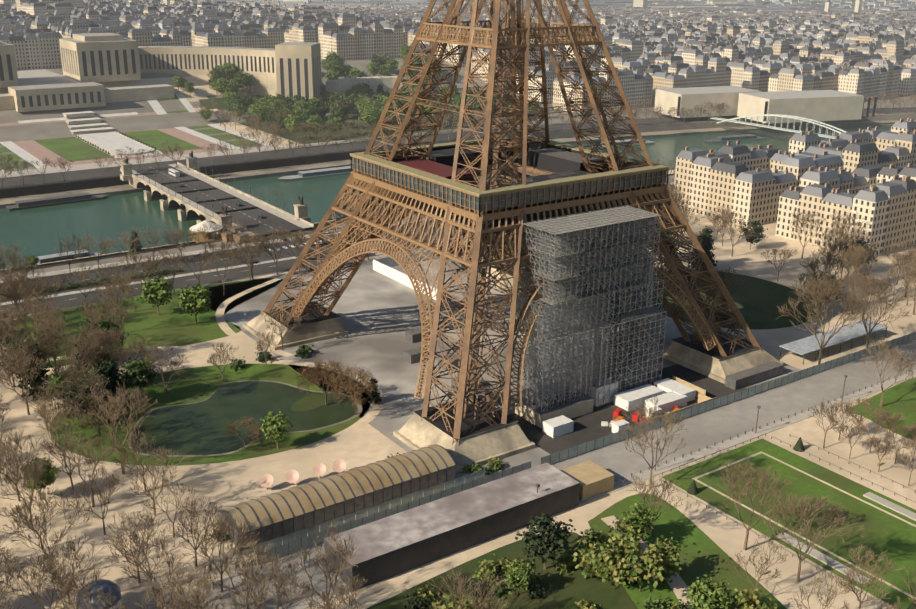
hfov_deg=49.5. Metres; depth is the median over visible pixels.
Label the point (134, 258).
bare tree
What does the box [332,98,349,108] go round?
bare tree
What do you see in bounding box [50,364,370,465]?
lawn grass
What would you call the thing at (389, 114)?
tree leaf
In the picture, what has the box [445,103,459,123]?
tree leaf
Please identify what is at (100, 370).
evergreen tree
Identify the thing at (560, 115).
bare tree
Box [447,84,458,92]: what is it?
tree leaf
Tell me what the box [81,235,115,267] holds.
bare tree
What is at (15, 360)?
bare tree
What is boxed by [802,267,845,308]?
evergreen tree
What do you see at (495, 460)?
shrub
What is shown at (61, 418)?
bare tree
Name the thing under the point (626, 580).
shrub
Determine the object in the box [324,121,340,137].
bare tree
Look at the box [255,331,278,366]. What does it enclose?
bare tree
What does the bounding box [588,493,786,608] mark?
lawn grass
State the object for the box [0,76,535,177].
trocadero gardens ground
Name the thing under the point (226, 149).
bare tree
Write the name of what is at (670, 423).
bare tree
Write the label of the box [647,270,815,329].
garden grass
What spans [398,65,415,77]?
tree leaf
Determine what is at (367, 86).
tree leaf
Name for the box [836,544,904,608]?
bare tree
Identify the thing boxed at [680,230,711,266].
bare tree
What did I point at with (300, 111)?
tree leaf
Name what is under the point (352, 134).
bare tree
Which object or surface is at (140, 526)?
bare tree
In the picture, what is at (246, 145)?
bare tree
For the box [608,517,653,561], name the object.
tree leaf
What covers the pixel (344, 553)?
bare tree
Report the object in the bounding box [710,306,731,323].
evergreen tree
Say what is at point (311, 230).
iena approach road
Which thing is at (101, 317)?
bare tree
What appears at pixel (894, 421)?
bare tree
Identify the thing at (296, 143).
bare tree
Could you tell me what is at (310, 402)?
pond island grass
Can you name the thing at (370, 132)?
bare tree
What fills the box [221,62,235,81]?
tree leaf
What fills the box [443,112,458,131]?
bare tree
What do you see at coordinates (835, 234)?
bare tree
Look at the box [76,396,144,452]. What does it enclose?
bare tree
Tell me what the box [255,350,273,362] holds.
shrub
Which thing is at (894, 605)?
bare tree
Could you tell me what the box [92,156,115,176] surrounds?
bare tree
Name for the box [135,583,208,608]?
bare tree
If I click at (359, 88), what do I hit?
tree leaf
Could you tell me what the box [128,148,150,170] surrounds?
bare tree
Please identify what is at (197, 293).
tree leaf
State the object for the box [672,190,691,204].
bare tree
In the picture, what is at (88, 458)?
bare tree
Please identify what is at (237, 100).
tree leaf
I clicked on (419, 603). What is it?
shrub
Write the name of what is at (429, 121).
tree leaf
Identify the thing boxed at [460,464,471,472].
shrub
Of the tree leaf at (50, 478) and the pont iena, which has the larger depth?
the pont iena
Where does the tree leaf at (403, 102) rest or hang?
on the trocadero gardens ground at (77, 151)
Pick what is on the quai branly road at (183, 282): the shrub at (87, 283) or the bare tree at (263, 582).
the shrub at (87, 283)
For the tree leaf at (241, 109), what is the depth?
781.58 m
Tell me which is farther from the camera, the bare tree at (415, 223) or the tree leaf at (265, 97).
the tree leaf at (265, 97)
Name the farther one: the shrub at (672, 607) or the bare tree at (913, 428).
the bare tree at (913, 428)
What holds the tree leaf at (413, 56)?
on the ground at (118, 124)
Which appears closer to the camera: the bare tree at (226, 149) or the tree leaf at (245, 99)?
the bare tree at (226, 149)
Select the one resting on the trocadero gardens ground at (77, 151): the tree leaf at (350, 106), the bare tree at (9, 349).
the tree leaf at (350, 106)
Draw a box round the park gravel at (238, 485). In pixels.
[0,211,915,608]
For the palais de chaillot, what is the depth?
806.05 m
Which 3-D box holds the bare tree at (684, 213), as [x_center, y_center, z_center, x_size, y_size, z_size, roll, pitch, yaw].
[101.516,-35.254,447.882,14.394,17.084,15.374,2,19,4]
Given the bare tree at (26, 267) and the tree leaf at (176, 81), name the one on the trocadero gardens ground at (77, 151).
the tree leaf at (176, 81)
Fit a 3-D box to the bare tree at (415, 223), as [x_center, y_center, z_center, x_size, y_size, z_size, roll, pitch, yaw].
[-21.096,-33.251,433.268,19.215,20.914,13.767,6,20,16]
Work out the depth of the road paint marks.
438.57 m
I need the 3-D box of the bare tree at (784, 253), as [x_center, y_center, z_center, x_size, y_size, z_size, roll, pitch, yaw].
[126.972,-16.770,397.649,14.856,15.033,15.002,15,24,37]
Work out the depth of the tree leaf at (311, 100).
790.89 m
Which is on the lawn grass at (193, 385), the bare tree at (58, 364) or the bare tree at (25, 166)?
the bare tree at (58, 364)
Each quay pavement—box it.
[0,120,915,204]
[9,174,666,270]
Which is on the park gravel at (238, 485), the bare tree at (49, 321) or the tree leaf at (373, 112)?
the bare tree at (49, 321)
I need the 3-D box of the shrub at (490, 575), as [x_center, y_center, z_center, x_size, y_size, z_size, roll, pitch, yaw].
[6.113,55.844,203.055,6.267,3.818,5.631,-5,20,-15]
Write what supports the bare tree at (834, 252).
on the park gravel at (238, 485)
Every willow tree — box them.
[221,416,262,447]
[326,364,374,414]
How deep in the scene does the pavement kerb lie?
261.80 m
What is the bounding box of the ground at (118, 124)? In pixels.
[0,0,915,319]
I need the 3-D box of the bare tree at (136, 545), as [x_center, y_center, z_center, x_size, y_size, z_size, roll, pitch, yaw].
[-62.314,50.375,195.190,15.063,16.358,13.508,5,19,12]
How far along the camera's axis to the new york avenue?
660.27 m
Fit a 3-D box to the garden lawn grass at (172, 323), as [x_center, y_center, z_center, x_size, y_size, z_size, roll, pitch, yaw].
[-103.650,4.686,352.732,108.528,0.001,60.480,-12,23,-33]
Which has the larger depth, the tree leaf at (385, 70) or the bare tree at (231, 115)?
the tree leaf at (385, 70)
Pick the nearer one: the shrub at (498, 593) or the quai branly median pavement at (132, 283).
the shrub at (498, 593)
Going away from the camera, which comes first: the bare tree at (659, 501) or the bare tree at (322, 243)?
the bare tree at (659, 501)
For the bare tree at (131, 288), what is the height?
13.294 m
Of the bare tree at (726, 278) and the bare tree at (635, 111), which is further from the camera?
the bare tree at (635, 111)
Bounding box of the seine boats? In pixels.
[5,134,764,264]
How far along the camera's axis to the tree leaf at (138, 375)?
281.50 m
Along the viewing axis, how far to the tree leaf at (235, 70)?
844.59 m
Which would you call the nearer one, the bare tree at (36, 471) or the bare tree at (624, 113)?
the bare tree at (36, 471)
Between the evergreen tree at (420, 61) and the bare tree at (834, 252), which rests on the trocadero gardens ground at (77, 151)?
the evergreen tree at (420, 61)
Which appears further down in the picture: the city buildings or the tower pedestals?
the tower pedestals
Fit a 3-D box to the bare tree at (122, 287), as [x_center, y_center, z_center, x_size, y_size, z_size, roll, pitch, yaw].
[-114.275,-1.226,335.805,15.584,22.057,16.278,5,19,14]
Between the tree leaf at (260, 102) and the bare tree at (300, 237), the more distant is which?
the tree leaf at (260, 102)
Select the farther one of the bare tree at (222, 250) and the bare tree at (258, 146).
the bare tree at (258, 146)
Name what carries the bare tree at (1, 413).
on the park gravel at (238, 485)
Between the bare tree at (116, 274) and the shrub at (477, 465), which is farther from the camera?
the bare tree at (116, 274)
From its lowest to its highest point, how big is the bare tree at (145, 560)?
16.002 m
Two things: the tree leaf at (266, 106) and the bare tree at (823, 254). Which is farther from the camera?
the tree leaf at (266, 106)
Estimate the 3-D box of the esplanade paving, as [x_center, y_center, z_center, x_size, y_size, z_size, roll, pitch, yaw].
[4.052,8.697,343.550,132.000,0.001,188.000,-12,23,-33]
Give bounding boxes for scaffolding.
[516,205,666,411]
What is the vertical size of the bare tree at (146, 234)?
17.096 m
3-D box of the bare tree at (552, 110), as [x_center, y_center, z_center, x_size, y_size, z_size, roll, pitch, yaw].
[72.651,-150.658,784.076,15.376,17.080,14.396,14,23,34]
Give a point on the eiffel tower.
(444, 183)
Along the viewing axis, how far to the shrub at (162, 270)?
401.74 m
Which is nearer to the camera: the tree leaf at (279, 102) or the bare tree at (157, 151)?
the bare tree at (157, 151)
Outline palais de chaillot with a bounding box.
[0,33,322,111]
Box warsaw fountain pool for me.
[63,111,153,154]
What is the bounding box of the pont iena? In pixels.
[120,150,314,235]
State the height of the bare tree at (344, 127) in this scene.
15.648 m
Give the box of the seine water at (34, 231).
[0,125,892,269]
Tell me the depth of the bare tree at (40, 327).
307.81 m
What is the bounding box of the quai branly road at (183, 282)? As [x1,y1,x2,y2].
[0,185,673,318]
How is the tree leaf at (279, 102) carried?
on the trocadero gardens ground at (77, 151)
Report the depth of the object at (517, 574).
196.74 m
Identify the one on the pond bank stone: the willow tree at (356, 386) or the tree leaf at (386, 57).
the willow tree at (356, 386)
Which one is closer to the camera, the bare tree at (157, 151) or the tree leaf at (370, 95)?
the bare tree at (157, 151)
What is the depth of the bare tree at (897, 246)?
394.04 m
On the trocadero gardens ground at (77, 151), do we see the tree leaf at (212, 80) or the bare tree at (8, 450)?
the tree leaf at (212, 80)
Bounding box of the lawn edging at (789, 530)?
[692,451,915,599]
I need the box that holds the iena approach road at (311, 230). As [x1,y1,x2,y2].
[252,228,333,250]
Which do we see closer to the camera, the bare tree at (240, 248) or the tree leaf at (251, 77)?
the bare tree at (240, 248)
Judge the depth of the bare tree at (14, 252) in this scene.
386.58 m
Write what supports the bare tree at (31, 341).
on the park gravel at (238, 485)
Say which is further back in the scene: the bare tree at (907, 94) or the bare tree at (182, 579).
the bare tree at (907, 94)
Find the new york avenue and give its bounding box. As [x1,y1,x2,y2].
[0,107,915,187]
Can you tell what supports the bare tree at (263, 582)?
on the park gravel at (238, 485)
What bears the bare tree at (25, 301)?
on the garden lawn grass at (172, 323)
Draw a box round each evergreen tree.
[0,341,21,383]
[14,343,50,399]
[53,384,96,427]
[74,342,92,383]
[75,326,106,347]
[90,362,117,418]
[104,358,129,409]
[128,230,145,252]
[366,378,382,404]
[376,84,383,92]
[416,57,426,79]
[515,513,580,568]
[649,231,676,249]
[689,233,713,271]
[694,226,717,266]
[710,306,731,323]
[738,216,767,248]
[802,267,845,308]
[842,237,877,265]
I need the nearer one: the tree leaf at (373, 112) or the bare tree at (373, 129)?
the bare tree at (373, 129)
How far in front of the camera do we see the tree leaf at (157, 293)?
350.43 m
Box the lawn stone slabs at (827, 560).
[776,492,915,584]
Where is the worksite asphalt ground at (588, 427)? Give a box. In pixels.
[509,364,746,453]
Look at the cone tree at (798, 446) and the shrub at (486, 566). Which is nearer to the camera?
the shrub at (486, 566)
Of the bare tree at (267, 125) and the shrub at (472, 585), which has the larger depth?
the bare tree at (267, 125)
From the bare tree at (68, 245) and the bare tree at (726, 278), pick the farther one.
the bare tree at (68, 245)
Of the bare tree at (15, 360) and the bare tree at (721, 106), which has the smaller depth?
the bare tree at (15, 360)
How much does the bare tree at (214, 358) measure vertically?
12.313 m
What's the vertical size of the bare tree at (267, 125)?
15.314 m
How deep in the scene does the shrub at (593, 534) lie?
217.36 m
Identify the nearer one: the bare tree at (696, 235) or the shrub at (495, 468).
the shrub at (495, 468)
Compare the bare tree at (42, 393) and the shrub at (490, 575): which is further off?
the bare tree at (42, 393)
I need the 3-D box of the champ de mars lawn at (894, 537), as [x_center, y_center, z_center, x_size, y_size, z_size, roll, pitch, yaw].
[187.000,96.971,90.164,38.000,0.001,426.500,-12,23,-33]
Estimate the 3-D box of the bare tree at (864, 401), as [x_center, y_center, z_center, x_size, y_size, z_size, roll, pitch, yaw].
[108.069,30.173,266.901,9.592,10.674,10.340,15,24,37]
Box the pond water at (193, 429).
[131,381,357,454]
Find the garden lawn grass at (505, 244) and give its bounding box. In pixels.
[436,229,678,256]
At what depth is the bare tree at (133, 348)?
285.11 m
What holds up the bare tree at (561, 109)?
on the ground at (118, 124)
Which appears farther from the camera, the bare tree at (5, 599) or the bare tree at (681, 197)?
the bare tree at (681, 197)
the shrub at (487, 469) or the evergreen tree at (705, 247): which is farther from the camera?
the evergreen tree at (705, 247)
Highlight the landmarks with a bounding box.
[326,0,876,138]
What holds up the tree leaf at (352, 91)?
on the trocadero gardens ground at (77, 151)
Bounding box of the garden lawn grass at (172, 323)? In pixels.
[0,277,282,368]
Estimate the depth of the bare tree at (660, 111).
788.25 m
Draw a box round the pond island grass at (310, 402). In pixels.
[291,394,328,411]
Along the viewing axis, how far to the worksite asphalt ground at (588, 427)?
276.25 m
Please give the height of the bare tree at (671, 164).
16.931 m
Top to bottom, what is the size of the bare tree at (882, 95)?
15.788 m
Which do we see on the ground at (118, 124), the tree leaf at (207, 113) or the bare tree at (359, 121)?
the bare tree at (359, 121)
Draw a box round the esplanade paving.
[205,243,800,478]
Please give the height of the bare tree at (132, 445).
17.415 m
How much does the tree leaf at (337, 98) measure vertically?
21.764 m
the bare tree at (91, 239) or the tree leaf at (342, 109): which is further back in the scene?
the tree leaf at (342, 109)
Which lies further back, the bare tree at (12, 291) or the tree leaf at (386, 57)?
the tree leaf at (386, 57)
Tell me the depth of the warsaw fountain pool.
716.11 m
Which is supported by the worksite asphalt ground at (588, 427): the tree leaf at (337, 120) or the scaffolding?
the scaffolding
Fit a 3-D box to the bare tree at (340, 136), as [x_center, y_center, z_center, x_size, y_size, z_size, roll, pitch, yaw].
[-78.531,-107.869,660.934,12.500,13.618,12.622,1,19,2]
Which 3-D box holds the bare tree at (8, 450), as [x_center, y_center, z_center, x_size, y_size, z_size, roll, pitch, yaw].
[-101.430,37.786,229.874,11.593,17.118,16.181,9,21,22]
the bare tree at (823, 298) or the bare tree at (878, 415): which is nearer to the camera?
the bare tree at (878, 415)
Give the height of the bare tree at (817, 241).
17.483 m
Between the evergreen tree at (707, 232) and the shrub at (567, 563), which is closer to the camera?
the shrub at (567, 563)
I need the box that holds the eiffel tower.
[261,0,761,445]
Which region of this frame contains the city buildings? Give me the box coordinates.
[0,0,915,256]
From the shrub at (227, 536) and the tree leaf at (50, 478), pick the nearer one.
the shrub at (227, 536)
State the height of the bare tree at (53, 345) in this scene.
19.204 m
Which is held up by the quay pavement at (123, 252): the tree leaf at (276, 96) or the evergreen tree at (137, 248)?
the evergreen tree at (137, 248)
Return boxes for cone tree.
[687,479,698,494]
[793,437,804,451]
[907,600,915,608]
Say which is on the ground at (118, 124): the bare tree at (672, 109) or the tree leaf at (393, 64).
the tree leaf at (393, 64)
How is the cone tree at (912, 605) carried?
on the champ de mars lawn at (894, 537)
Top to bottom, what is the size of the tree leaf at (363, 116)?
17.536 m
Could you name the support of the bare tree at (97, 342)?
on the park gravel at (238, 485)
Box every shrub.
[81,281,93,286]
[158,269,169,274]
[218,529,230,540]
[229,356,245,371]
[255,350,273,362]
[294,343,314,358]
[403,592,431,608]
[413,583,441,600]
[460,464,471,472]
[460,576,491,596]
[465,595,484,608]
[468,462,479,471]
[472,566,500,588]
[474,464,490,475]
[477,553,502,580]
[483,579,510,598]
[485,461,504,471]
[487,462,504,470]
[488,457,505,468]
[496,556,519,572]
[513,557,529,565]
[523,567,542,584]
[524,579,547,600]
[527,542,543,554]
[554,553,581,574]
[574,597,600,608]
[575,525,608,543]
[608,517,625,531]
[619,575,637,585]
[637,596,667,608]
[667,601,683,608]
[671,599,694,608]
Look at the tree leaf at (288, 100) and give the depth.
799.14 m
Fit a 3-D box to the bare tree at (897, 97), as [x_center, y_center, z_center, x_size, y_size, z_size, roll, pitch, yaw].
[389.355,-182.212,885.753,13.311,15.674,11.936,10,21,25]
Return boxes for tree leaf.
[13,332,58,364]
[15,457,60,499]
[25,255,39,266]
[43,369,75,403]
[70,363,112,399]
[89,317,128,347]
[92,344,117,365]
[118,356,160,398]
[138,274,174,314]
[171,75,184,88]
[177,283,212,323]
[178,79,186,90]
[183,81,194,95]
[200,108,211,121]
[207,75,219,87]
[208,66,229,82]
[209,76,217,92]
[213,76,228,98]
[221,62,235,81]
[223,82,238,94]
[223,91,237,103]
[224,79,241,92]
[225,95,248,118]
[229,64,242,76]
[229,70,251,94]
[231,102,247,120]
[234,93,253,107]
[243,72,255,90]
[246,103,262,115]
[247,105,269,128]
[251,97,266,104]
[256,100,268,106]
[256,411,292,448]
[259,105,274,124]
[262,94,273,100]
[264,106,280,124]
[267,93,288,108]
[270,98,286,108]
[272,107,293,126]
[276,103,296,114]
[284,95,295,111]
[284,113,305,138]
[291,106,310,122]
[292,94,300,100]
[292,99,309,111]
[304,96,321,104]
[305,104,322,115]
[306,114,327,140]
[311,98,329,119]
[321,59,330,71]
[324,69,339,80]
[325,50,342,59]
[325,117,345,136]
[326,57,335,68]
[327,90,348,100]
[327,93,348,111]
[327,110,346,126]
[329,101,348,120]
[330,59,345,75]
[332,54,345,64]
[342,64,352,76]
[344,88,361,95]
[345,66,365,77]
[346,102,353,111]
[347,93,358,113]
[352,84,366,96]
[353,98,371,114]
[354,99,372,113]
[355,94,368,99]
[358,109,377,127]
[359,83,374,94]
[363,106,377,111]
[363,108,381,126]
[366,61,381,75]
[367,91,378,97]
[367,102,384,109]
[371,53,383,64]
[375,95,387,101]
[378,64,393,75]
[379,98,393,108]
[381,53,393,64]
[382,107,399,127]
[384,58,399,74]
[395,98,411,118]
[397,44,410,59]
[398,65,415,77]
[402,54,417,63]
[421,108,437,127]
[427,105,441,117]
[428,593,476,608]
[438,92,455,108]
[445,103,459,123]
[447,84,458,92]
[449,96,467,121]
[466,96,478,106]
[467,89,483,101]
[473,100,485,118]
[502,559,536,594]
[528,99,540,113]
[572,534,608,579]
[594,540,629,588]
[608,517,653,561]
[615,547,671,593]
[619,503,658,536]
[646,534,691,585]
[682,574,737,608]
[730,587,777,608]
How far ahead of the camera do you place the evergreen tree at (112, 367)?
278.44 m
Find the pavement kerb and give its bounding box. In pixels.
[133,340,915,608]
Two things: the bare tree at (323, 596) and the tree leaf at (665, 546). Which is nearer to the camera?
the bare tree at (323, 596)
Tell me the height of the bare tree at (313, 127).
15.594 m
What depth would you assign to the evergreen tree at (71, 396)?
266.00 m
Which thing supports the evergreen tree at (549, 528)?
on the lawn at (563, 588)
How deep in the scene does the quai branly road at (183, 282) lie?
404.99 m
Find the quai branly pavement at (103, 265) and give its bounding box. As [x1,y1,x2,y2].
[0,182,673,282]
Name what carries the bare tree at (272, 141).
on the avenue new york sidewalk pavement
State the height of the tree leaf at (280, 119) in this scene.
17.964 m
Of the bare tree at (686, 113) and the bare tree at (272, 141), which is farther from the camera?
the bare tree at (686, 113)
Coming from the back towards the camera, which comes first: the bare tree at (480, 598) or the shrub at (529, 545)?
the shrub at (529, 545)
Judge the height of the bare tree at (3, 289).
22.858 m
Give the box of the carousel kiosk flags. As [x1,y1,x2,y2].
[58,217,249,261]
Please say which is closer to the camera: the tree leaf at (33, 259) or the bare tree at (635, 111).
the tree leaf at (33, 259)
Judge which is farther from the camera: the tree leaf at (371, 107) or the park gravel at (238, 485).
the tree leaf at (371, 107)
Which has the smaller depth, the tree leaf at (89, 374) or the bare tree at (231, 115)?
the tree leaf at (89, 374)
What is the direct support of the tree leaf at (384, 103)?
on the trocadero gardens ground at (77, 151)
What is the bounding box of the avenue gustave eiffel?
[139,341,915,608]
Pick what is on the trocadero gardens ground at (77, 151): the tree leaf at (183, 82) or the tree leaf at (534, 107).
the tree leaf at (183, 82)
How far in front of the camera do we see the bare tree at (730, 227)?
428.55 m
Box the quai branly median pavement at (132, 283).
[0,256,297,304]
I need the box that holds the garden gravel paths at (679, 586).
[35,234,829,608]
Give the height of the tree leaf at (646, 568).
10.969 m
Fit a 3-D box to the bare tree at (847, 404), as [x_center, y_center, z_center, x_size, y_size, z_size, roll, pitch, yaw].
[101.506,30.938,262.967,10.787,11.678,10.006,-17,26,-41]
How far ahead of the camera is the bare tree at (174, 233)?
448.40 m
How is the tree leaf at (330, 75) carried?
on the ground at (118, 124)
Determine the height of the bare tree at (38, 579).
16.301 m
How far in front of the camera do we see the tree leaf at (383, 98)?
814.86 m
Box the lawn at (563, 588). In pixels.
[367,532,636,608]
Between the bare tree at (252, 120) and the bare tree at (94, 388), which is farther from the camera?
the bare tree at (252, 120)
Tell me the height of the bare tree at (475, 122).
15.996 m
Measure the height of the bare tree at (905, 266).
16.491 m
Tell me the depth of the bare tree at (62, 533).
199.45 m
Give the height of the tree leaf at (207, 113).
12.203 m
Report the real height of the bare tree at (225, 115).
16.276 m
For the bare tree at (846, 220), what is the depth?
417.17 m
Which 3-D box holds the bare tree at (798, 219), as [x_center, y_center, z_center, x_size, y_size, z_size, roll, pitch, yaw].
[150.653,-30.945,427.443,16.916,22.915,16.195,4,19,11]
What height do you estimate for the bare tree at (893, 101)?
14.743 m
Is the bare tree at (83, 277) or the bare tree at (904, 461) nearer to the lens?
the bare tree at (904, 461)
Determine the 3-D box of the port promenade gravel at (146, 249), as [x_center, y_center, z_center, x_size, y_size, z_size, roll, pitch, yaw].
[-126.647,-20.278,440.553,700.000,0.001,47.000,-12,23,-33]
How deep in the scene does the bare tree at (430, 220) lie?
438.05 m
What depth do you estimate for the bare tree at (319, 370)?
279.80 m
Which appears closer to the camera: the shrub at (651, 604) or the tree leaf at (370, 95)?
the shrub at (651, 604)
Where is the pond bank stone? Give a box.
[128,380,361,456]
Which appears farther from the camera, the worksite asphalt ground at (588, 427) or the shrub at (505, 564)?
the worksite asphalt ground at (588, 427)
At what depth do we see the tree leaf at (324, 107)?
761.71 m
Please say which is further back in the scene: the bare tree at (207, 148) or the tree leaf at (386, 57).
the tree leaf at (386, 57)
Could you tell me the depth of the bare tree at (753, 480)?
210.80 m
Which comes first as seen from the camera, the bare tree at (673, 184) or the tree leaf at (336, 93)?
the bare tree at (673, 184)
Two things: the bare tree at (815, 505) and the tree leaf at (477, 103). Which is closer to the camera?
the bare tree at (815, 505)
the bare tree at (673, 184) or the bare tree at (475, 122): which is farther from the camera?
the bare tree at (475, 122)
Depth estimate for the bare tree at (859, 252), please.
360.88 m
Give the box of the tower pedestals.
[242,262,784,473]
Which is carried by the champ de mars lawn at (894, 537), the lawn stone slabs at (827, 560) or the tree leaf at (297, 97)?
the lawn stone slabs at (827, 560)
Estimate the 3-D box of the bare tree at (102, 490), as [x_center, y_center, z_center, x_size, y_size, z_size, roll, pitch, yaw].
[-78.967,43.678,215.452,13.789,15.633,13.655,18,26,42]
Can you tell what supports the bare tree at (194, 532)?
on the park gravel at (238, 485)
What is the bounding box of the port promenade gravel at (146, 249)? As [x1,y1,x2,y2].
[1,169,674,271]
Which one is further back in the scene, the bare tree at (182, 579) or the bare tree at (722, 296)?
the bare tree at (722, 296)
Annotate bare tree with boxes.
[0,154,19,175]
[0,163,12,187]
[0,243,25,278]
[0,251,47,319]
[0,268,49,331]
[0,278,10,305]
[0,299,33,351]
[0,307,25,349]
[0,337,28,384]
[0,341,44,399]
[0,345,50,414]
[0,400,11,430]
[0,426,23,485]
[0,430,49,501]
[0,454,47,524]
[0,487,75,548]
[0,496,94,579]
[0,530,14,559]
[0,545,28,590]
[0,549,90,608]
[0,558,29,608]
[1,328,55,397]
[3,275,44,316]
[4,280,48,326]
[7,160,33,184]
[15,298,58,349]
[17,300,73,375]
[17,382,68,430]
[21,316,68,362]
[22,274,72,315]
[22,533,106,604]
[28,157,50,182]
[30,323,77,375]
[34,401,95,467]
[35,398,78,445]
[37,421,96,489]
[46,349,76,371]
[49,157,74,180]
[51,234,87,274]
[51,348,96,382]
[51,561,112,608]
[55,370,125,437]
[55,378,96,423]
[56,432,124,507]
[57,263,106,305]
[57,358,107,420]
[61,327,117,370]
[63,465,126,534]
[71,322,119,368]
[76,327,129,351]
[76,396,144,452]
[79,298,135,334]
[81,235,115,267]
[81,306,123,323]
[84,343,124,364]
[85,592,128,608]
[87,382,159,473]
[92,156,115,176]
[92,272,133,332]
[95,263,136,302]
[99,241,112,254]
[102,510,170,582]
[106,334,150,392]
[109,227,142,266]
[110,147,131,165]
[111,510,184,592]
[112,418,167,491]
[114,277,146,311]
[117,537,186,607]
[118,251,163,283]
[119,446,185,514]
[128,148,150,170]
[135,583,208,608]
[138,473,203,537]
[139,343,187,401]
[140,226,171,261]
[141,559,214,608]
[146,241,185,293]
[148,148,168,167]
[160,141,184,165]
[160,226,194,252]
[161,497,231,566]
[167,229,183,245]
[167,575,214,608]
[173,249,214,285]
[175,516,237,570]
[179,583,256,608]
[181,514,258,591]
[186,222,222,255]
[192,101,209,109]
[197,531,279,608]
[201,143,219,164]
[201,239,245,294]
[205,99,218,111]
[208,342,237,381]
[212,108,226,125]
[215,110,231,125]
[216,138,235,162]
[219,218,246,250]
[224,109,235,126]
[226,109,242,128]
[228,229,272,279]
[228,546,314,608]
[229,232,266,279]
[235,132,252,152]
[238,85,254,97]
[238,137,255,155]
[243,115,260,133]
[244,121,258,138]
[249,116,260,137]
[251,129,268,149]
[251,140,272,159]
[252,556,319,608]
[253,227,296,274]
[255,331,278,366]
[262,120,276,134]
[264,123,280,149]
[264,305,302,349]
[269,134,285,154]
[271,109,291,132]
[276,522,366,606]
[278,124,295,147]
[280,228,317,270]
[289,136,302,151]
[294,121,311,146]
[294,358,346,404]
[298,132,319,149]
[304,574,366,608]
[306,231,338,258]
[310,123,328,144]
[314,134,331,150]
[318,91,332,101]
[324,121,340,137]
[329,132,346,147]
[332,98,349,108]
[337,121,351,141]
[345,132,361,149]
[352,119,368,140]
[360,128,371,148]
[370,126,390,144]
[395,209,431,250]
[420,115,434,132]
[421,215,444,238]
[427,565,508,608]
[441,120,457,139]
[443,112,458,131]
[467,117,482,137]
[548,103,558,118]
[557,113,573,129]
[558,103,567,116]
[612,393,687,487]
[615,107,633,124]
[621,472,684,534]
[632,107,643,122]
[640,97,653,112]
[644,106,659,118]
[653,185,685,217]
[654,106,665,122]
[654,159,675,181]
[661,215,689,245]
[667,107,679,122]
[668,177,681,194]
[670,208,700,244]
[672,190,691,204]
[676,201,693,230]
[679,107,691,122]
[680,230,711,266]
[691,103,707,121]
[696,267,748,308]
[702,205,734,241]
[702,292,733,321]
[706,101,719,121]
[709,207,743,245]
[716,103,729,120]
[717,457,799,549]
[720,214,754,256]
[724,539,787,602]
[755,490,864,582]
[759,247,796,280]
[776,275,877,363]
[787,569,852,608]
[788,209,828,258]
[789,273,833,322]
[798,271,839,306]
[799,254,844,279]
[804,246,839,275]
[808,399,847,448]
[812,233,845,271]
[814,225,858,265]
[816,273,856,316]
[818,242,863,297]
[822,400,860,439]
[823,271,865,311]
[828,211,869,263]
[833,229,870,276]
[834,240,889,307]
[834,424,869,459]
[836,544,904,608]
[840,266,914,347]
[843,397,880,432]
[851,411,888,452]
[860,338,915,406]
[864,436,897,471]
[870,98,880,114]
[874,91,889,108]
[877,409,906,438]
[879,243,912,284]
[880,597,903,608]
[881,98,894,113]
[884,424,912,463]
[888,259,915,304]
[891,93,901,104]
[891,239,915,295]
[891,440,915,485]
[893,251,915,290]
[894,98,908,113]
[898,261,915,314]
[901,92,912,108]
[901,566,915,603]
[905,97,915,113]
[906,423,915,456]
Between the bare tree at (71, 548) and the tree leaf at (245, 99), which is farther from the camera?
the tree leaf at (245, 99)
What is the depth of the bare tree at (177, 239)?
417.00 m
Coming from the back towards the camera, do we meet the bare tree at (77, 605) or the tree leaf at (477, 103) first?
the tree leaf at (477, 103)
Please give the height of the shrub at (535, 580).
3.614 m
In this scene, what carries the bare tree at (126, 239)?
on the quai branly road at (183, 282)
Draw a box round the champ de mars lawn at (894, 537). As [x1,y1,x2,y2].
[662,439,915,608]
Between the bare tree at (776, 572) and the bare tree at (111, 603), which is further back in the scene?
the bare tree at (776, 572)
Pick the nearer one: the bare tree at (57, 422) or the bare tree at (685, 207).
the bare tree at (57, 422)
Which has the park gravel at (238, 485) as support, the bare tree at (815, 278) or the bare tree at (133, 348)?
the bare tree at (815, 278)
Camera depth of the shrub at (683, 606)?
192.99 m
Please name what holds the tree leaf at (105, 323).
on the park gravel at (238, 485)
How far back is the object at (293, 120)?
703.54 m
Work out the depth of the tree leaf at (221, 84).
820.35 m
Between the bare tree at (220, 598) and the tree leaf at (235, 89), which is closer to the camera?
the bare tree at (220, 598)
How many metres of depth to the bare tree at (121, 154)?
583.89 m
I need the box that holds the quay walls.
[0,112,915,273]
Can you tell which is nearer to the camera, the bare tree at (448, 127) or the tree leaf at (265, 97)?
the bare tree at (448, 127)
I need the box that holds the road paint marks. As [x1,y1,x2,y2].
[9,233,392,309]
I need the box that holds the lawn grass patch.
[844,377,915,440]
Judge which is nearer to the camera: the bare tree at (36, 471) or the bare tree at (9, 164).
the bare tree at (36, 471)
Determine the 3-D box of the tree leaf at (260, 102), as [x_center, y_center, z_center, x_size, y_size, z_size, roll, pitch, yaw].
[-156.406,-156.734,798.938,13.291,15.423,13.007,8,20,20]
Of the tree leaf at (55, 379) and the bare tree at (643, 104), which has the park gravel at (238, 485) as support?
the tree leaf at (55, 379)
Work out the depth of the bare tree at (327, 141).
653.72 m
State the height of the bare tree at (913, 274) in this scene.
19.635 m
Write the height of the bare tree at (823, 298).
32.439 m

